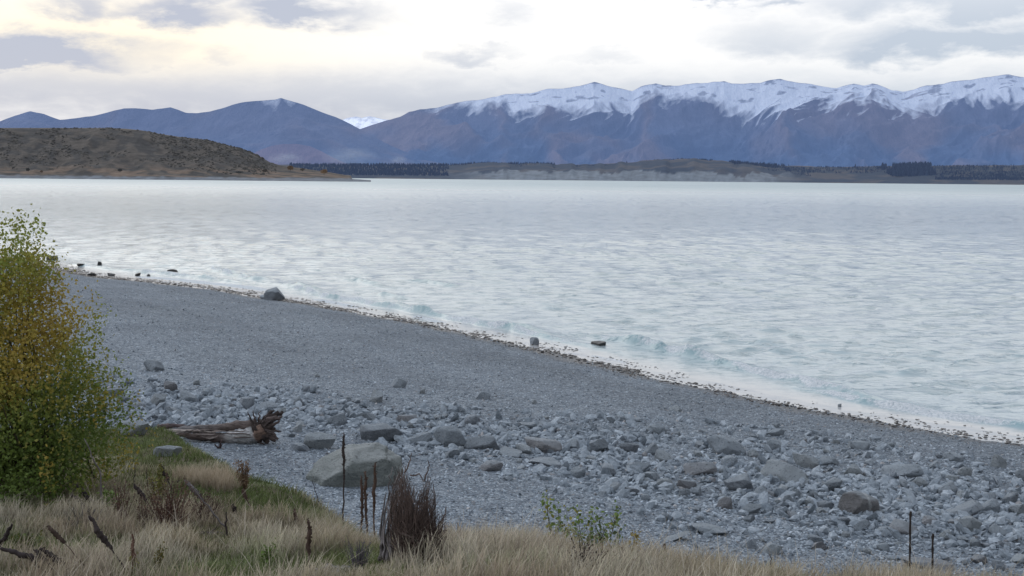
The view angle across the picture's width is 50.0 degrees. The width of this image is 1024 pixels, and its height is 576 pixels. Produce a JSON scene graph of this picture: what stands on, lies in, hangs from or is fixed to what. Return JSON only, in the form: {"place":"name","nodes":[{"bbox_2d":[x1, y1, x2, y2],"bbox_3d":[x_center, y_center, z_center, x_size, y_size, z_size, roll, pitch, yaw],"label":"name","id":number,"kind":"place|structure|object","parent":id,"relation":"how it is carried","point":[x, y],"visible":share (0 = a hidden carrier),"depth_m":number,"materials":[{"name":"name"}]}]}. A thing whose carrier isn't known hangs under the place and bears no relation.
{"place":"outdoors","nodes":[
{"label":"outdoors","id":0,"kind":"place"},
{"bbox_2d":[0,128,370,181],"bbox_3d":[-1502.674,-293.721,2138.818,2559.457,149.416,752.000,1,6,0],"label":"headland hill","id":1,"kind":"structure","parent":0,"point":[95,143],"depth_m":1981.78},
{"bbox_2d":[0,127,276,174],"bbox_3d":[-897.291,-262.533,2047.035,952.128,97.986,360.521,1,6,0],"label":"scrub","id":2,"kind":"object","parent":1,"relation":"on","point":[165,143],"visible":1,"depth_m":2058.30,"materials":[{"name":"plant"}]},
{"bbox_2d":[0,98,441,164],"bbox_3d":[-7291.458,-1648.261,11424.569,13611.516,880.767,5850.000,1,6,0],"label":"rounded brown mountains","id":3,"kind":"structure","parent":0,"point":[253,126],"depth_m":11936.49,"materials":[{"name":"stone"}]},
{"bbox_2d":[255,144,345,164],"bbox_3d":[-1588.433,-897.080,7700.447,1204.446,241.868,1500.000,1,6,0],"label":"foothill","id":4,"kind":"structure","parent":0,"point":[284,154],"depth_m":7817.37,"materials":[{"name":"stone"}]},
{"bbox_2d":[343,116,385,128],"bbox_3d":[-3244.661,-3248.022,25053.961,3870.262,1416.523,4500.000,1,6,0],"label":"distant snow peaks","id":5,"kind":"object","parent":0,"point":[359,122],"visible":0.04,"depth_m":25659.48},
{"bbox_2d":[0,425,1023,575],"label":"grassy bank","id":6,"kind":"structure","parent":0,"point":[255,483],"depth_m":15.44,"materials":[{"name":"plant"}]},
{"bbox_2d":[0,547,45,571],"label":"dead stalk","id":7,"kind":"object","parent":6,"relation":"on","point":[23,555],"visible":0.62,"depth_m":9.28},
{"bbox_2d":[8,529,42,550],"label":"green weed","id":8,"kind":"object","parent":6,"relation":"on","point":[16,537],"visible":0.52,"depth_m":10.51,"materials":[{"name":"green plant"}]},
{"bbox_2d":[39,547,74,574],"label":"dead stalk","id":9,"kind":"object","parent":6,"relation":"on","point":[46,552],"visible":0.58,"depth_m":9.23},
{"bbox_2d":[46,525,85,565],"bbox_3d":[-3.710,2.263,9.317,0.465,0.515,0.057,1,6,0],"label":"dead stalk","id":10,"kind":"object","parent":6,"relation":"on","point":[56,534],"visible":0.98,"depth_m":9.29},
{"bbox_2d":[0,203,158,508],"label":"autumn bush","id":11,"kind":"object","parent":6,"relation":"on","point":[27,454],"visible":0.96,"depth_m":13.99,"materials":[{"name":"green plant"}]},
{"bbox_2d":[65,500,102,529],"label":"twig clump","id":12,"kind":"object","parent":6,"relation":"on","point":[81,515],"visible":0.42,"depth_m":11.53,"materials":[{"name":"brown plant"}]},
{"bbox_2d":[84,438,103,503],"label":"dead stalk","id":13,"kind":"object","parent":6,"relation":"on","point":[99,471],"visible":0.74,"depth_m":13.06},
{"bbox_2d":[88,515,128,575],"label":"dead stalk","id":14,"kind":"object","parent":6,"relation":"on","point":[101,536],"visible":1,"depth_m":9.16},
{"bbox_2d":[97,485,120,513],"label":"green weed","id":15,"kind":"object","parent":6,"relation":"on","point":[105,492],"visible":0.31,"depth_m":12.35,"materials":[{"name":"green plant"}]},
{"bbox_2d":[104,477,134,519],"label":"dead weed","id":16,"kind":"object","parent":6,"relation":"on","point":[120,499],"visible":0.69,"depth_m":11.95,"materials":[{"name":"brown plant"}]},
{"bbox_2d":[114,419,150,435],"bbox_3d":[-7.949,2.982,23.071,0.766,0.450,0.397,-2,8,5],"label":"rock","id":17,"kind":"object","parent":6,"relation":"on","point":[143,424],"visible":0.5,"depth_m":22.93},
{"bbox_2d":[133,497,153,527],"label":"dead weed","id":18,"kind":"object","parent":6,"relation":"on","point":[142,515],"visible":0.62,"depth_m":11.70,"materials":[{"name":"brown plant"}]},
{"bbox_2d":[147,463,166,502],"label":"yellow weed","id":19,"kind":"object","parent":6,"relation":"on","point":[159,485],"visible":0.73,"depth_m":13.65,"materials":[{"name":"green plant"}]},
{"bbox_2d":[154,541,166,569],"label":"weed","id":20,"kind":"object","parent":6,"relation":"on","point":[159,556],"visible":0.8,"depth_m":9.60,"materials":[{"name":"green plant"}]},
{"bbox_2d":[153,445,181,456],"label":"rock","id":21,"kind":"object","parent":6,"relation":"on","point":[167,448],"visible":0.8,"depth_m":19.75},
{"bbox_2d":[136,472,202,530],"bbox_3d":[-3.625,2.285,11.573,0.675,0.721,0.455,0,6,-9],"label":"dead weed","id":22,"kind":"object","parent":6,"relation":"on","point":[167,504],"visible":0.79,"depth_m":11.53,"materials":[{"name":"brown plant"}]},
{"bbox_2d":[185,481,228,526],"bbox_3d":[-3.342,2.402,11.993,0.526,0.575,0.350,3,6,19],"label":"dead weed","id":23,"kind":"object","parent":6,"relation":"on","point":[203,506],"visible":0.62,"depth_m":11.97,"materials":[{"name":"brown plant"}]},
{"bbox_2d":[171,463,245,493],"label":"grass tufts","id":24,"kind":"object","parent":6,"relation":"on","point":[224,480],"visible":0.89,"depth_m":14.98,"materials":[{"name":"plant"}]},
{"bbox_2d":[233,459,250,489],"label":"dock clump","id":25,"kind":"object","parent":6,"relation":"on","point":[245,474],"visible":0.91,"depth_m":14.75,"materials":[{"name":"brown plant"}]},
{"bbox_2d":[260,538,278,568],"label":"green weed","id":26,"kind":"object","parent":6,"relation":"on","point":[269,553],"visible":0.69,"depth_m":9.54,"materials":[{"name":"green plant"}]},
{"bbox_2d":[305,518,312,570],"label":"dead stalk","id":27,"kind":"object","parent":6,"relation":"on","point":[308,537],"visible":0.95,"depth_m":8.89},
{"bbox_2d":[341,433,345,523],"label":"dead stalk","id":28,"kind":"object","parent":6,"relation":"on","point":[342,450],"visible":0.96,"depth_m":14.30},
{"bbox_2d":[341,538,372,570],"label":"twig clump","id":29,"kind":"object","parent":6,"relation":"on","point":[361,559],"visible":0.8,"depth_m":8.56,"materials":[{"name":"brown plant"}]},
{"bbox_2d":[360,476,363,530],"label":"dead stalk","id":30,"kind":"object","parent":6,"relation":"on","point":[361,501],"visible":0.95,"depth_m":13.22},
{"bbox_2d":[363,471,368,531],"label":"dead stalk","id":31,"kind":"object","parent":6,"relation":"on","point":[366,478],"visible":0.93,"depth_m":13.11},
{"bbox_2d":[371,462,376,536],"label":"dead stalk","id":32,"kind":"object","parent":6,"relation":"on","point":[374,488],"visible":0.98,"depth_m":12.79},
{"bbox_2d":[377,453,450,562],"bbox_3d":[-0.780,1.791,8.648,0.603,1.064,1.202,1,6,0],"label":"shrub","id":33,"kind":"object","parent":6,"relation":"on","point":[412,516],"visible":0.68,"depth_m":8.50,"materials":[{"name":"plant"}]},
{"bbox_2d":[538,490,567,538],"bbox_3d":[0.461,2.595,11.833,0.247,0.812,0.323,-3,7,-35],"label":"leafy sprig","id":34,"kind":"object","parent":6,"relation":"on","point":[551,524],"visible":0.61,"depth_m":11.85,"materials":[{"name":"green plant"}]},
{"bbox_2d":[565,535,607,566],"bbox_3d":[0.540,2.005,8.073,0.328,0.419,0.230,4,7,29],"label":"dead shrub","id":35,"kind":"object","parent":6,"relation":"on","point":[584,554],"visible":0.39,"depth_m":8.08,"materials":[{"name":"brown plant"}]},
{"bbox_2d":[560,504,619,547],"bbox_3d":[0.839,2.681,11.838,0.640,0.768,0.488,1,6,0],"label":"leafy sprig","id":36,"kind":"object","parent":6,"relation":"on","point":[589,521],"visible":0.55,"depth_m":11.75,"materials":[{"name":"green plant"}]},
{"bbox_2d":[583,500,625,548],"bbox_3d":[1.002,2.676,11.756,0.568,0.761,0.311,-2,6,-22],"label":"leafy sprig","id":37,"kind":"object","parent":6,"relation":"on","point":[591,537],"visible":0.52,"depth_m":11.79,"materials":[{"name":"green plant"}]},
{"bbox_2d":[909,511,911,568],"bbox_3d":[4.106,2.807,11.333,0.056,1.025,0.029,1,6,0],"label":"thin post","id":38,"kind":"object","parent":6,"relation":"on","point":[910,514],"visible":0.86,"depth_m":11.30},
{"bbox_2d":[0,178,1023,443],"bbox_3d":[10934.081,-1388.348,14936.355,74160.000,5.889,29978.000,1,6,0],"label":"lake water","id":39,"kind":"structure","parent":0,"point":[898,302],"depth_m":114.57,"materials":[{"name":"liquid"}]},
{"bbox_2d":[0,261,1023,575],"bbox_3d":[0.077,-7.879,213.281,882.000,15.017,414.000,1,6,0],"label":"pebble beach","id":40,"kind":"structure","parent":0,"point":[226,343],"depth_m":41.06,"materials":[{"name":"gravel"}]},
{"bbox_2d":[144,359,164,371],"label":"rubble rock","id":41,"kind":"object","parent":40,"relation":"on","point":[151,365],"visible":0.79,"depth_m":40.49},
{"bbox_2d":[151,393,166,405],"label":"rubble rock","id":42,"kind":"object","parent":40,"relation":"on","point":[156,398],"visible":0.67,"depth_m":33.73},
{"bbox_2d":[164,380,177,390],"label":"rubble rock","id":43,"kind":"object","parent":40,"relation":"on","point":[170,385],"visible":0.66,"depth_m":36.63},
{"bbox_2d":[179,390,196,401],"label":"rubble rock","id":44,"kind":"object","parent":40,"relation":"on","point":[187,396],"visible":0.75,"depth_m":34.46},
{"bbox_2d":[157,410,283,444],"bbox_3d":[-7.866,3.746,29.164,3.526,1.063,0.762,1,6,2],"label":"driftwood log","id":45,"kind":"object","parent":40,"relation":"on","point":[263,429],"visible":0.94,"depth_m":29.13,"materials":[{"name":"brown wood"}]},
{"bbox_2d":[239,397,254,408],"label":"rubble rock","id":46,"kind":"object","parent":40,"relation":"on","point":[247,402],"visible":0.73,"depth_m":34.32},
{"bbox_2d":[264,287,284,299],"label":"shore stone","id":47,"kind":"object","parent":40,"relation":"on","point":[274,293],"visible":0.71,"depth_m":78.97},
{"bbox_2d":[290,443,309,450],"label":"rock","id":48,"kind":"object","parent":40,"relation":"on","point":[299,446],"visible":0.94,"depth_m":28.74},
{"bbox_2d":[304,432,336,448],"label":"rock","id":49,"kind":"object","parent":40,"relation":"on","point":[318,440],"visible":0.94,"depth_m":29.03,"materials":[{"name":"stone"}]},
{"bbox_2d":[326,412,346,425],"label":"rock","id":50,"kind":"object","parent":40,"relation":"on","point":[339,419],"visible":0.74,"depth_m":32.49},
{"bbox_2d":[306,442,403,486],"bbox_3d":[-3.693,4.505,25.825,2.345,1.450,1.217,-23,24,2],"label":"boulder","id":51,"kind":"object","parent":40,"relation":"on","point":[326,470],"visible":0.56,"depth_m":25.43,"materials":[{"name":"stone"}]},
{"bbox_2d":[369,390,382,402],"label":"rubble rock","id":52,"kind":"object","parent":40,"relation":"on","point":[376,396],"visible":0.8,"depth_m":37.25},
{"bbox_2d":[360,423,401,441],"bbox_3d":[-3.645,4.120,30.676,1.202,0.648,0.624,-1,15,0],"label":"boulder","id":53,"kind":"object","parent":40,"relation":"on","point":[374,432],"visible":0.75,"depth_m":30.44,"materials":[{"name":"stone"}]},
{"bbox_2d":[392,377,406,387],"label":"rubble rock","id":54,"kind":"object","parent":40,"relation":"on","point":[398,383],"visible":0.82,"depth_m":40.73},
{"bbox_2d":[396,414,416,421],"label":"rock","id":55,"kind":"object","parent":40,"relation":"on","point":[407,418],"visible":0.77,"depth_m":33.95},
{"bbox_2d":[409,432,432,443],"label":"rock","id":56,"kind":"object","parent":40,"relation":"on","point":[425,436],"visible":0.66,"depth_m":30.65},
{"bbox_2d":[433,426,465,446],"bbox_3d":[-1.734,4.280,30.557,0.884,0.846,0.421,-1,6,-11],"label":"rock","id":57,"kind":"object","parent":40,"relation":"on","point":[445,436],"visible":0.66,"depth_m":30.43,"materials":[{"name":"stone"}]},
{"bbox_2d":[465,414,480,424],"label":"rubble rock","id":58,"kind":"object","parent":40,"relation":"on","point":[473,419],"visible":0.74,"depth_m":34.15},
{"bbox_2d":[464,435,499,449],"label":"rock","id":59,"kind":"object","parent":40,"relation":"on","point":[483,442],"visible":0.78,"depth_m":30.41,"materials":[{"name":"stone"}]},
{"bbox_2d":[478,460,502,470],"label":"rock","id":60,"kind":"object","parent":40,"relation":"on","point":[491,465],"visible":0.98,"depth_m":27.67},
{"bbox_2d":[498,446,521,457],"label":"rock","id":61,"kind":"object","parent":40,"relation":"on","point":[510,451],"visible":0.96,"depth_m":29.74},
{"bbox_2d":[0,256,1023,445],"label":"wet pebbles","id":62,"kind":"object","parent":40,"relation":"on","point":[626,370],"visible":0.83,"depth_m":57.49,"materials":[{"name":"stone"}]},
{"bbox_2d":[515,443,531,453],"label":"rock","id":63,"kind":"object","parent":40,"relation":"on","point":[523,448],"visible":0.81,"depth_m":30.21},
{"bbox_2d":[46,372,1023,574],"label":"broken stones","id":64,"kind":"object","parent":40,"relation":"on","point":[871,486],"visible":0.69,"depth_m":30.00,"materials":[{"name":"stone"}]},
{"bbox_2d":[525,436,561,452],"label":"boulder","id":65,"kind":"object","parent":40,"relation":"on","point":[544,445],"visible":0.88,"depth_m":30.42,"materials":[{"name":"stone"}]},
{"bbox_2d":[528,457,560,467],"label":"boulder","id":66,"kind":"object","parent":40,"relation":"on","point":[548,461],"visible":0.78,"depth_m":28.75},
{"bbox_2d":[569,466,585,477],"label":"rubble rock","id":67,"kind":"object","parent":40,"relation":"on","point":[578,472],"visible":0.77,"depth_m":27.63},
{"bbox_2d":[589,439,607,451],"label":"rock","id":68,"kind":"object","parent":40,"relation":"on","point":[599,445],"visible":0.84,"depth_m":31.10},
{"bbox_2d":[619,443,638,452],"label":"rock","id":69,"kind":"object","parent":40,"relation":"on","point":[629,447],"visible":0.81,"depth_m":31.17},
{"bbox_2d":[626,462,649,470],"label":"rock","id":70,"kind":"object","parent":40,"relation":"on","point":[644,465],"visible":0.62,"depth_m":28.72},
{"bbox_2d":[644,442,657,454],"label":"rock","id":71,"kind":"object","parent":40,"relation":"on","point":[651,448],"visible":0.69,"depth_m":31.10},
{"bbox_2d":[646,424,666,433],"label":"rubble rock","id":72,"kind":"object","parent":40,"relation":"on","point":[656,429],"visible":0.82,"depth_m":34.76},
{"bbox_2d":[655,449,672,461],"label":"rubble rock","id":73,"kind":"object","parent":40,"relation":"on","point":[661,455],"visible":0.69,"depth_m":30.25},
{"bbox_2d":[665,531,689,541],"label":"rock","id":74,"kind":"object","parent":40,"relation":"on","point":[677,536],"visible":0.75,"depth_m":22.02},
{"bbox_2d":[677,480,696,488],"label":"rock","id":75,"kind":"object","parent":40,"relation":"on","point":[686,484],"visible":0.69,"depth_m":27.11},
{"bbox_2d":[683,462,717,474],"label":"rock","id":76,"kind":"object","parent":40,"relation":"on","point":[696,468],"visible":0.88,"depth_m":28.64,"materials":[{"name":"stone"}]},
{"bbox_2d":[692,522,728,534],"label":"rock","id":77,"kind":"object","parent":40,"relation":"on","point":[701,527],"visible":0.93,"depth_m":22.64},
{"bbox_2d":[717,496,732,509],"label":"rubble rock","id":78,"kind":"object","parent":40,"relation":"on","point":[724,502],"visible":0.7,"depth_m":25.00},
{"bbox_2d":[706,435,745,454],"bbox_3d":[6.239,4.672,32.101,1.209,0.600,0.627,10,12,-7],"label":"boulder","id":79,"kind":"object","parent":40,"relation":"on","point":[719,444],"visible":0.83,"depth_m":31.93,"materials":[{"name":"stone"}]},
{"bbox_2d":[721,455,737,465],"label":"rubble rock","id":80,"kind":"object","parent":40,"relation":"on","point":[732,459],"visible":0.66,"depth_m":30.27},
{"bbox_2d":[724,473,752,489],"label":"rock","id":81,"kind":"object","parent":40,"relation":"on","point":[742,481],"visible":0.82,"depth_m":26.99,"materials":[{"name":"stone"}]},
{"bbox_2d":[742,539,757,549],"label":"rubble rock","id":82,"kind":"object","parent":40,"relation":"on","point":[752,543],"visible":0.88,"depth_m":21.68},
{"bbox_2d":[742,504,761,513],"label":"rock","id":83,"kind":"object","parent":40,"relation":"on","point":[752,508],"visible":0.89,"depth_m":24.61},
{"bbox_2d":[762,542,782,554],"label":"rubble rock","id":84,"kind":"object","parent":40,"relation":"on","point":[774,547],"visible":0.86,"depth_m":21.34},
{"bbox_2d":[766,439,781,449],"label":"rubble rock","id":85,"kind":"object","parent":40,"relation":"on","point":[774,444],"visible":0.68,"depth_m":33.12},
{"bbox_2d":[760,459,808,486],"bbox_3d":[7.090,4.887,28.301,1.358,0.595,0.705,21,30,32],"label":"boulder","id":86,"kind":"object","parent":40,"relation":"on","point":[785,472],"visible":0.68,"depth_m":28.25,"materials":[{"name":"stone"}]},
{"bbox_2d":[792,453,818,467],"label":"rock","id":87,"kind":"object","parent":40,"relation":"on","point":[803,460],"visible":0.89,"depth_m":30.60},
{"bbox_2d":[818,456,838,464],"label":"rock","id":88,"kind":"object","parent":40,"relation":"on","point":[825,460],"visible":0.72,"depth_m":31.08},
{"bbox_2d":[821,477,841,490],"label":"rock","id":89,"kind":"object","parent":40,"relation":"on","point":[831,484],"visible":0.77,"depth_m":27.48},
{"bbox_2d":[844,464,862,474],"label":"rubble rock","id":90,"kind":"object","parent":40,"relation":"on","point":[854,469],"visible":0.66,"depth_m":29.81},
{"bbox_2d":[847,441,869,449],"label":"rubble rock","id":91,"kind":"object","parent":40,"relation":"on","point":[861,445],"visible":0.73,"depth_m":34.53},
{"bbox_2d":[838,491,879,513],"bbox_3d":[8.026,5.171,25.521,0.994,0.943,0.516,6,19,-6],"label":"boulder","id":92,"kind":"object","parent":40,"relation":"on","point":[855,502],"visible":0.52,"depth_m":25.30,"materials":[{"name":"stone"}]},
{"bbox_2d":[853,519,870,530],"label":"rock","id":93,"kind":"object","parent":40,"relation":"on","point":[861,524],"visible":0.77,"depth_m":23.77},
{"bbox_2d":[881,464,923,477],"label":"boulder","id":94,"kind":"object","parent":40,"relation":"on","point":[910,470],"visible":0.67,"depth_m":29.92,"materials":[{"name":"stone"}]},
{"bbox_2d":[889,519,917,534],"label":"rock","id":95,"kind":"object","parent":40,"relation":"on","point":[901,526],"visible":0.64,"depth_m":23.66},
{"bbox_2d":[902,556,953,570],"bbox_3d":[8.021,5.313,21.152,1.005,0.236,0.664,17,8,9],"label":"boulder","id":96,"kind":"object","parent":40,"relation":"on","point":[925,561],"visible":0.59,"depth_m":21.02,"materials":[{"name":"stone"}]},
{"bbox_2d":[937,481,957,493],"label":"rubble rock","id":97,"kind":"object","parent":40,"relation":"on","point":[950,485],"visible":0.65,"depth_m":28.03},
{"bbox_2d":[943,452,964,460],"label":"rubble rock","id":98,"kind":"object","parent":40,"relation":"on","point":[951,456],"visible":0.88,"depth_m":33.27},
{"bbox_2d":[957,467,971,475],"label":"rubble rock","id":99,"kind":"object","parent":40,"relation":"on","point":[965,471],"visible":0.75,"depth_m":31.00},
{"bbox_2d":[947,499,983,515],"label":"boulder","id":100,"kind":"object","parent":40,"relation":"on","point":[975,506],"visible":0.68,"depth_m":25.47,"materials":[{"name":"stone"}]},
{"bbox_2d":[958,515,981,531],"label":"rock","id":101,"kind":"object","parent":40,"relation":"on","point":[970,523],"visible":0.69,"depth_m":24.11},
{"bbox_2d":[970,553,987,563],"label":"rubble rock","id":102,"kind":"object","parent":40,"relation":"on","point":[977,558],"visible":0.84,"depth_m":21.69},
{"bbox_2d":[981,498,999,512],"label":"rubble rock","id":103,"kind":"object","parent":40,"relation":"on","point":[992,504],"visible":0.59,"depth_m":25.97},
{"bbox_2d":[990,454,1006,467],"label":"rubble rock","id":104,"kind":"object","parent":40,"relation":"on","point":[998,461],"visible":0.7,"depth_m":32.74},
{"bbox_2d":[988,523,1008,536],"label":"rubble rock","id":105,"kind":"object","parent":40,"relation":"on","point":[994,528],"visible":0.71,"depth_m":24.01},
{"bbox_2d":[991,560,1005,570],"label":"rock","id":106,"kind":"object","parent":40,"relation":"on","point":[999,564],"visible":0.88,"depth_m":21.29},
{"bbox_2d":[1001,492,1018,502],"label":"rubble rock","id":107,"kind":"object","parent":40,"relation":"on","point":[1011,497],"visible":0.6,"depth_m":27.47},
{"bbox_2d":[1008,504,1023,515],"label":"rubble rock","id":108,"kind":"object","parent":40,"relation":"on","point":[1018,509],"visible":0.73,"depth_m":26.12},
{"bbox_2d":[0,0,1023,120],"label":"sky","id":109,"kind":"structure","parent":0,"point":[60,59],"materials":[{"name":"white"}]},
{"bbox_2d":[281,158,1023,184],"bbox_3d":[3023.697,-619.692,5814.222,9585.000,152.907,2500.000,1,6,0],"label":"shore","id":110,"kind":"structure","parent":0,"point":[691,170],"depth_m":4852.43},
{"bbox_2d":[289,162,448,175],"bbox_3d":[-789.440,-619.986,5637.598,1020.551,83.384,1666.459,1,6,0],"label":"pine forest","id":111,"kind":"object","parent":110,"relation":"on","point":[385,170],"visible":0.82,"depth_m":5604.04,"materials":[{"name":"green plant"}]},
{"bbox_2d":[729,160,790,171],"bbox_3d":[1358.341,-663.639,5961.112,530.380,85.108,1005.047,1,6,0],"label":"pine forest","id":112,"kind":"object","parent":110,"relation":"on","point":[768,164],"visible":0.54,"depth_m":6049.59,"materials":[{"name":"green plant"}]},
{"bbox_2d":[881,161,935,175],"bbox_3d":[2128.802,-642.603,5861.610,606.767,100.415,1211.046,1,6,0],"label":"pine forest","id":113,"kind":"object","parent":110,"relation":"on","point":[905,169],"visible":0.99,"depth_m":5613.28,"materials":[{"name":"green plant"}]},
{"bbox_2d":[811,164,1023,172],"bbox_3d":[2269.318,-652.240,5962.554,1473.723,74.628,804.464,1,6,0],"label":"pine forest","id":114,"kind":"object","parent":110,"relation":"on","point":[943,169],"visible":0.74,"depth_m":5924.08,"materials":[{"name":"green plant"}]},
{"bbox_2d":[935,171,1023,179],"bbox_3d":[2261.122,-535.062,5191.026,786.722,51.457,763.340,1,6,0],"label":"pine forest","id":115,"kind":"object","parent":110,"relation":"on","point":[999,175],"visible":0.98,"depth_m":5134.68,"materials":[{"name":"green plant"}]},
{"bbox_2d":[361,74,1023,166],"bbox_3d":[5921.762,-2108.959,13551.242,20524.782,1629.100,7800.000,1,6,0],"label":"snowy mountain range","id":116,"kind":"structure","parent":0,"point":[978,121],"depth_m":13809.03,"materials":[{"name":"stone"}]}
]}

